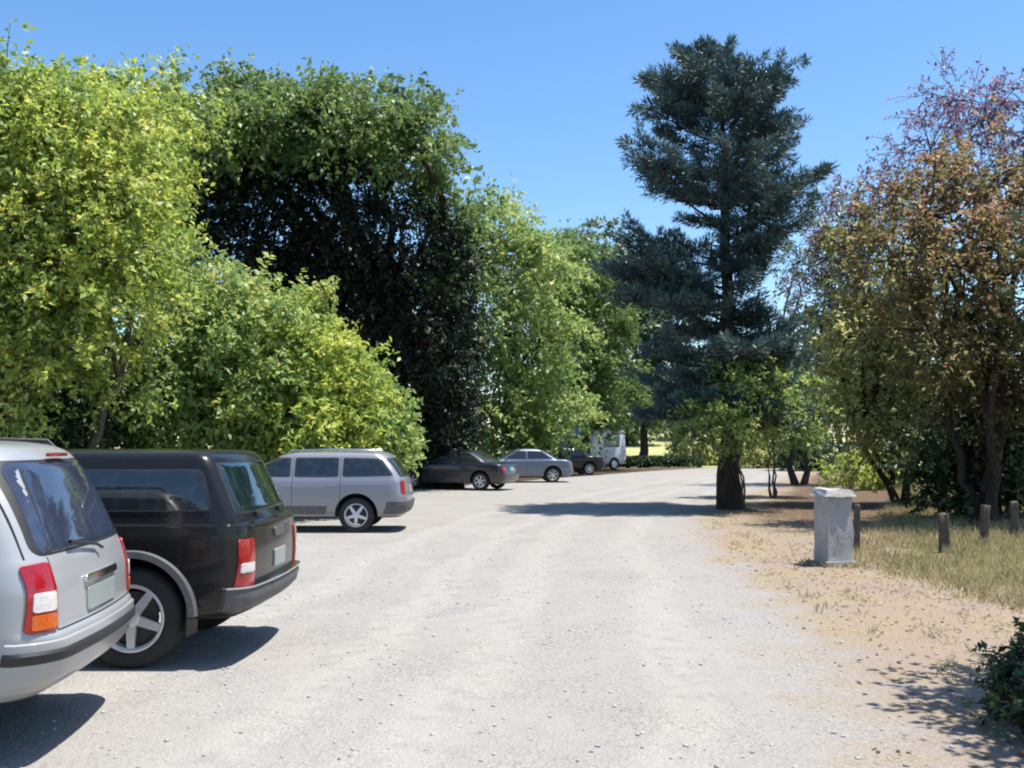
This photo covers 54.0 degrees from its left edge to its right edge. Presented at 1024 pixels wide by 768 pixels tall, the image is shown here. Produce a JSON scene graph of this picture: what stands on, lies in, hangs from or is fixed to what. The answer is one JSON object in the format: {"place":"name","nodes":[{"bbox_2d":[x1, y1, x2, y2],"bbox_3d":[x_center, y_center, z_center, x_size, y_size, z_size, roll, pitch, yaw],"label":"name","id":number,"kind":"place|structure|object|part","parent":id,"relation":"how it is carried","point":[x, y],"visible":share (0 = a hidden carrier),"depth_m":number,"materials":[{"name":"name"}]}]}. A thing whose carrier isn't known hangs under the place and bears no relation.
{"place":"outdoors","nodes":[
{"label":"outdoors","id":0,"kind":"place"},
{"bbox_2d":[0,463,972,767],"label":"gravel road","id":1,"kind":"structure","parent":0,"point":[644,511],"depth_m":7.62,"materials":[{"name":"grey gravel"}]},
{"bbox_2d":[0,438,135,704],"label":"people carrier","id":2,"kind":"object","parent":1,"relation":"on","point":[67,607],"visible":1,"depth_m":5.47,"materials":[{"name":"silver metal"}]},
{"bbox_2d":[0,458,116,555],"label":"rear window","id":3,"kind":"structure","parent":2,"relation":"in","point":[63,505],"depth_m":5.67,"materials":[{"name":"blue glass"}]},
{"bbox_2d":[64,449,299,667],"bbox_3d":[-4.243,1.363,8.426,4.712,1.632,2.190,0,-3,1],"label":"suv","id":4,"kind":"object","parent":1,"relation":"on","point":[209,537],"visible":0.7,"depth_m":7.60,"materials":[{"name":"black metal"}]},
{"bbox_3d":[-2.890,0.809,7.628,1.243,0.321,0.071,0,-3,0],"label":"side window","id":5,"kind":"part","parent":4,"relation":"part of","materials":[{"name":"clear glass"}]},
{"bbox_3d":[-2.158,0.846,8.420,0.231,0.399,1.490,0,-3,1],"label":"rear window","id":6,"kind":"part","parent":4,"relation":"part of","materials":[{"name":"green glass"}]},
{"bbox_2d":[265,448,414,532],"bbox_3d":[-4.180,2.042,19.595,4.520,1.563,2.090,0,-3,0],"label":"estate car","id":7,"kind":"object","parent":1,"relation":"on","point":[365,489],"visible":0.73,"depth_m":18.79,"materials":[{"name":"silver metal"}]},
{"bbox_3d":[-4.571,1.563,18.901,0.842,0.364,0.194,0,-3,0],"label":"side window","id":8,"kind":"part","parent":7,"relation":"part of","materials":[{"name":"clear glass"}]},
{"bbox_3d":[-3.660,1.561,18.868,0.823,0.361,0.133,0,-3,0],"label":"side window","id":9,"kind":"part","parent":7,"relation":"part of","materials":[{"name":"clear glass"}]},
{"bbox_3d":[-2.702,1.561,18.875,0.938,0.358,0.142,0,-3,0],"label":"side window","id":10,"kind":"part","parent":7,"relation":"part of","materials":[{"name":"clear glass"}]},
{"bbox_3d":[-2.207,1.614,19.620,0.333,0.357,1.392,0,-3,0],"label":"rear window","id":11,"kind":"part","parent":7,"relation":"part of","materials":[{"name":"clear glass"}]},
{"bbox_2d":[405,450,518,490],"bbox_3d":[-2.045,3.082,36.329,4.522,1.415,2.090,-1,-4,22],"label":"saloon car","id":12,"kind":"object","parent":1,"relation":"on","point":[477,469],"visible":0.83,"depth_m":35.42,"materials":[{"name":"black metal"}]},
{"bbox_3d":[-2.548,2.596,35.779,0.923,0.346,0.166,-1,-4,22],"label":"side window","id":13,"kind":"part","parent":12,"relation":"part of","materials":[{"name":"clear glass"}]},
{"bbox_3d":[-1.584,2.575,35.390,1.045,0.339,0.164,-1,-4,22],"label":"side window","id":14,"kind":"part","parent":12,"relation":"part of","materials":[{"name":"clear glass"}]},
{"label":"rear window","id":15,"kind":"part","parent":12,"relation":"part of","materials":[{"name":"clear glass"}]},
{"bbox_2d":[0,526,1016,767],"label":"pebbles","id":16,"kind":"object","parent":1,"relation":"on","point":[596,745],"visible":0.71,"depth_m":7.54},
{"bbox_2d":[497,448,572,482],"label":"saloon car","id":17,"kind":"object","parent":1,"relation":"on","point":[543,465],"visible":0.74,"depth_m":41.93,"materials":[{"name":"silver metal"}]},
{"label":"side window","id":18,"kind":"part","parent":17,"relation":"part of","materials":[{"name":"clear glass"}]},
{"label":"side window","id":19,"kind":"part","parent":17,"relation":"part of","materials":[{"name":"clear glass"}]},
{"bbox_2d":[548,447,604,474],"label":"saloon car","id":20,"kind":"object","parent":1,"relation":"on","point":[583,462],"visible":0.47,"depth_m":51.32,"materials":[{"name":"black metal"}]},
{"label":"side window","id":21,"kind":"part","parent":20,"relation":"part of","materials":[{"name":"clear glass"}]},
{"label":"side window","id":22,"kind":"part","parent":20,"relation":"part of","materials":[{"name":"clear glass"}]},
{"bbox_2d":[558,428,625,469],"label":"camper van","id":23,"kind":"object","parent":1,"relation":"on","point":[616,453],"visible":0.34,"depth_m":61.22,"materials":[{"name":"white metal"}]},
{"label":"side window","id":24,"kind":"part","parent":23,"relation":"part of","materials":[{"name":"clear glass"}]},
{"bbox_2d":[0,0,1023,426],"label":"sky","id":25,"kind":"structure","parent":0,"point":[547,85],"materials":[{"name":"blue"}]},
{"bbox_2d":[36,425,1023,585],"bbox_3d":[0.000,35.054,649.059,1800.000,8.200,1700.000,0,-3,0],"label":"ground","id":26,"kind":"structure","parent":0,"point":[656,448],"depth_m":20.02,"materials":[{"name":"green plant"}]},
{"bbox_2d":[0,308,172,448],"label":"shrub","id":27,"kind":"object","parent":26,"relation":"on","point":[73,433],"visible":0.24,"depth_m":21.28,"materials":[{"name":"green plant"}]},
{"bbox_2d":[0,19,214,448],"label":"broadleaf tree","id":28,"kind":"object","parent":26,"relation":"on","point":[70,298],"visible":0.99,"depth_m":18.80,"materials":[{"name":"green plant"}]},
{"bbox_2d":[0,43,233,439],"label":"broadleaf tree","id":29,"kind":"object","parent":26,"relation":"on","point":[191,136],"visible":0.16,"depth_m":26.20,"materials":[{"name":"green plant"}]},
{"bbox_2d":[69,226,339,461],"bbox_3d":[-7.040,-0.204,23.472,6.079,6.897,5.498,0,-3,0],"label":"shrub","id":30,"kind":"object","parent":26,"relation":"on","point":[203,374],"visible":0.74,"depth_m":22.03,"materials":[{"name":"green plant"}]},
{"bbox_2d":[186,268,415,462],"bbox_3d":[-4.926,0.241,23.266,5.567,5.991,4.502,0,-3,0],"label":"shrub","id":31,"kind":"object","parent":26,"relation":"on","point":[323,372],"visible":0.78,"depth_m":22.32,"materials":[{"name":"green plant"}]},
{"bbox_2d":[126,47,512,487],"bbox_3d":[-7.176,-3.736,36.199,14.398,16.217,13.567,0,-3,0],"label":"spreading tree","id":32,"kind":"object","parent":26,"relation":"on","point":[271,116],"visible":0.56,"depth_m":32.93,"materials":[{"name":"green plant"}]},
{"bbox_2d":[157,132,513,488],"bbox_3d":[-7.685,-2.304,35.120,15.525,12.392,8.354,0,-3,0],"label":"dark evergreen tree","id":33,"kind":"object","parent":26,"relation":"on","point":[436,390],"visible":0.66,"depth_m":34.00,"materials":[{"name":"green plant"}]},
{"bbox_2d":[315,376,430,477],"bbox_3d":[-3.599,1.375,24.160,3.192,3.804,3.453,0,-3,0],"label":"shrub","id":34,"kind":"object","parent":26,"relation":"on","point":[407,451],"visible":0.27,"depth_m":24.00,"materials":[{"name":"green plant"}]},
{"bbox_2d":[419,173,615,459],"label":"broadleaf tree","id":35,"kind":"object","parent":26,"relation":"on","point":[527,405],"visible":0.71,"depth_m":50.29,"materials":[{"name":"green plant"}]},
{"bbox_2d":[502,378,580,444],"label":"distant tree","id":36,"kind":"object","parent":26,"relation":"on","point":[554,424],"visible":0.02,"depth_m":110.36,"materials":[{"name":"green plant"}]},
{"bbox_2d":[493,218,664,460],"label":"broadleaf tree","id":37,"kind":"object","parent":26,"relation":"on","point":[603,367],"visible":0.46,"depth_m":58.83,"materials":[{"name":"green plant"}]},
{"bbox_2d":[564,215,718,465],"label":"broadleaf tree","id":38,"kind":"object","parent":26,"relation":"on","point":[655,319],"visible":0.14,"depth_m":71.55,"materials":[{"name":"green plant"}]},
{"bbox_2d":[611,375,674,445],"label":"distant tree","id":39,"kind":"object","parent":26,"relation":"on","point":[631,438],"visible":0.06,"depth_m":116.77,"materials":[{"name":"green plant"}]},
{"bbox_2d":[604,454,706,467],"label":"hedge","id":40,"kind":"object","parent":26,"relation":"on","point":[651,461],"visible":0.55,"depth_m":65.99,"materials":[{"name":"green plant"}]},
{"bbox_2d":[647,416,700,438],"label":"distant tree","id":41,"kind":"object","parent":26,"relation":"on","point":[669,432],"visible":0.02,"depth_m":126.73,"materials":[{"name":"green plant"}]},
{"bbox_2d":[662,432,744,465],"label":"roadside shrub","id":42,"kind":"object","parent":26,"relation":"on","point":[708,460],"visible":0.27,"depth_m":72.92,"materials":[{"name":"green plant"}]},
{"bbox_2d":[585,32,840,509],"bbox_3d":[5.170,-2.816,25.959,6.496,12.370,5.985,0,-3,0],"label":"pine tree","id":43,"kind":"object","parent":26,"relation":"on","point":[747,92],"visible":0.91,"depth_m":24.97,"materials":[{"name":"green plant"}]},
{"bbox_2d":[667,346,824,448],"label":"broadleaf tree","id":44,"kind":"object","parent":26,"relation":"on","point":[808,370],"visible":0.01,"depth_m":76.92,"materials":[{"name":"green plant"}]},
{"bbox_2d":[739,434,815,468],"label":"roadside shrub","id":45,"kind":"object","parent":26,"relation":"on","point":[755,462],"visible":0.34,"depth_m":64.71,"materials":[{"name":"green plant"}]},
{"bbox_2d":[759,431,861,470],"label":"roadside shrub","id":46,"kind":"object","parent":26,"relation":"on","point":[798,461],"visible":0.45,"depth_m":58.88,"materials":[{"name":"green plant"}]},
{"bbox_2d":[751,165,910,484],"bbox_3d":[12.207,-2.259,40.051,7.436,12.981,6.604,-2,-4,34],"label":"grey leaved tree","id":47,"kind":"object","parent":26,"relation":"on","point":[793,479],"visible":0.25,"depth_m":39.98,"materials":[{"name":"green plant"}]},
{"bbox_2d":[786,288,903,452],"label":"broadleaf tree","id":48,"kind":"object","parent":26,"relation":"on","point":[826,403],"visible":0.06,"depth_m":82.67,"materials":[{"name":"green plant"}]},
{"bbox_2d":[822,384,904,444],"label":"distant tree","id":49,"kind":"object","parent":26,"relation":"on","point":[860,418],"depth_m":115.78,"materials":[{"name":"green plant"}]},
{"bbox_2d":[813,445,933,489],"bbox_3d":[13.200,2.946,35.780,4.960,2.012,2.610,0,-3,0],"label":"shrub","id":50,"kind":"object","parent":26,"relation":"on","point":[861,483],"visible":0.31,"depth_m":35.50,"materials":[{"name":"green plant"}]},
{"bbox_2d":[777,47,1023,497],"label":"plum leaved tree","id":51,"kind":"object","parent":26,"relation":"on","point":[958,107],"visible":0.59,"depth_m":27.37,"materials":[{"name":"purple plant"}]},
{"bbox_2d":[826,95,1023,524],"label":"rust leaved tree","id":52,"kind":"object","parent":26,"relation":"on","point":[994,319],"visible":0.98,"depth_m":20.41,"materials":[{"name":"brown plant"}]},
{"bbox_2d":[937,512,950,552],"bbox_3d":[6.661,2.362,15.493,0.174,0.754,0.153,0,-3,0],"label":"wooden post","id":53,"kind":"object","parent":26,"relation":"on","point":[943,527],"visible":0.64,"depth_m":15.44,"materials":[{"name":"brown wood"}]},
{"bbox_2d":[873,337,1023,521],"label":"shrub","id":54,"kind":"object","parent":26,"relation":"on","point":[941,465],"visible":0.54,"depth_m":21.93,"materials":[{"name":"green plant"}]},
{"bbox_2d":[902,331,1017,423],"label":"distant tree","id":55,"kind":"object","parent":26,"relation":"on","point":[939,364],"depth_m":114.25,"materials":[{"name":"green plant"}]},
{"bbox_2d":[979,505,989,540],"bbox_3d":[8.039,2.436,17.089,0.179,0.772,0.122,0,-3,0],"label":"wooden post","id":56,"kind":"object","parent":26,"relation":"on","point":[984,518],"visible":0.66,"depth_m":17.05,"materials":[{"name":"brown wood"}]},
{"bbox_2d":[1009,501,1018,537],"bbox_3d":[8.943,2.472,17.887,0.138,0.797,0.126,0,-3,0],"label":"wooden post","id":57,"kind":"object","parent":26,"relation":"on","point":[1014,515],"visible":0.62,"depth_m":17.85,"materials":[{"name":"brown wood"}]},
{"bbox_2d":[715,464,1023,767],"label":"dirt verge","id":58,"kind":"structure","parent":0,"point":[997,750],"depth_m":9.90,"materials":[{"name":"beige soil"}]},
{"bbox_2d":[665,354,811,511],"bbox_3d":[5.439,1.233,24.157,3.694,4.041,2.187,0,-3,0],"label":"tree","id":59,"kind":"object","parent":58,"relation":"on","point":[729,414],"visible":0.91,"depth_m":23.99,"materials":[{"name":"green plant"}]},
{"bbox_2d":[707,358,845,497],"bbox_3d":[8.176,1.324,30.851,5.069,4.666,3.124,0,-3,0],"label":"tree","id":60,"kind":"object","parent":58,"relation":"on","point":[807,442],"visible":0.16,"depth_m":30.68,"materials":[{"name":"green plant"}]},
{"bbox_2d":[809,487,858,566],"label":"stone pillar","id":61,"kind":"structure","parent":58,"relation":"on","point":[833,534],"depth_m":13.75,"materials":[{"name":"grey stone"}]},
{"bbox_2d":[853,504,860,548],"bbox_3d":[5.417,2.317,15.796,0.130,0.866,0.103,0,-3,0],"label":"wooden post","id":62,"kind":"object","parent":58,"relation":"on","point":[857,507],"visible":0.62,"depth_m":15.76,"materials":[{"name":"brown wood"}]},
{"bbox_2d":[707,511,1009,679],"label":"weeds","id":63,"kind":"object","parent":58,"relation":"on","point":[808,562],"visible":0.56,"depth_m":11.90,"materials":[{"name":"green plant"}]},
{"bbox_2d":[699,513,1023,765],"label":"dead leaves","id":64,"kind":"object","parent":58,"relation":"on","point":[977,722],"visible":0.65,"depth_m":10.77,"materials":[{"name":"brown plant"}]},
{"bbox_2d":[741,507,1023,731],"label":"straw","id":65,"kind":"object","parent":58,"relation":"on","point":[905,581],"visible":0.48,"depth_m":11.99,"materials":[{"name":"beige plant"}]},
{"bbox_2d":[797,215,986,505],"bbox_3d":[10.415,-0.627,26.935,5.543,8.172,4.601,0,-3,0],"label":"olive leaved tree","id":66,"kind":"object","parent":58,"relation":"on","point":[886,424],"visible":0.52,"depth_m":26.67,"materials":[{"name":"green plant"}]},
{"bbox_2d":[811,478,1023,610],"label":"grass","id":67,"kind":"structure","parent":58,"relation":"on","point":[960,583],"depth_m":15.24,"materials":[{"name":"beige plant"}]},
{"bbox_2d":[961,616,1023,740],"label":"shrub","id":68,"kind":"object","parent":58,"relation":"on","point":[1003,681],"visible":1,"depth_m":6.01,"materials":[{"name":"green plant"}]},
{"bbox_2d":[997,150,1023,300],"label":"overhanging tree","id":69,"kind":"object","parent":58,"relation":"on","point":[1016,216],"visible":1,"depth_m":7.54,"materials":[{"name":"brown plant"}]}
]}

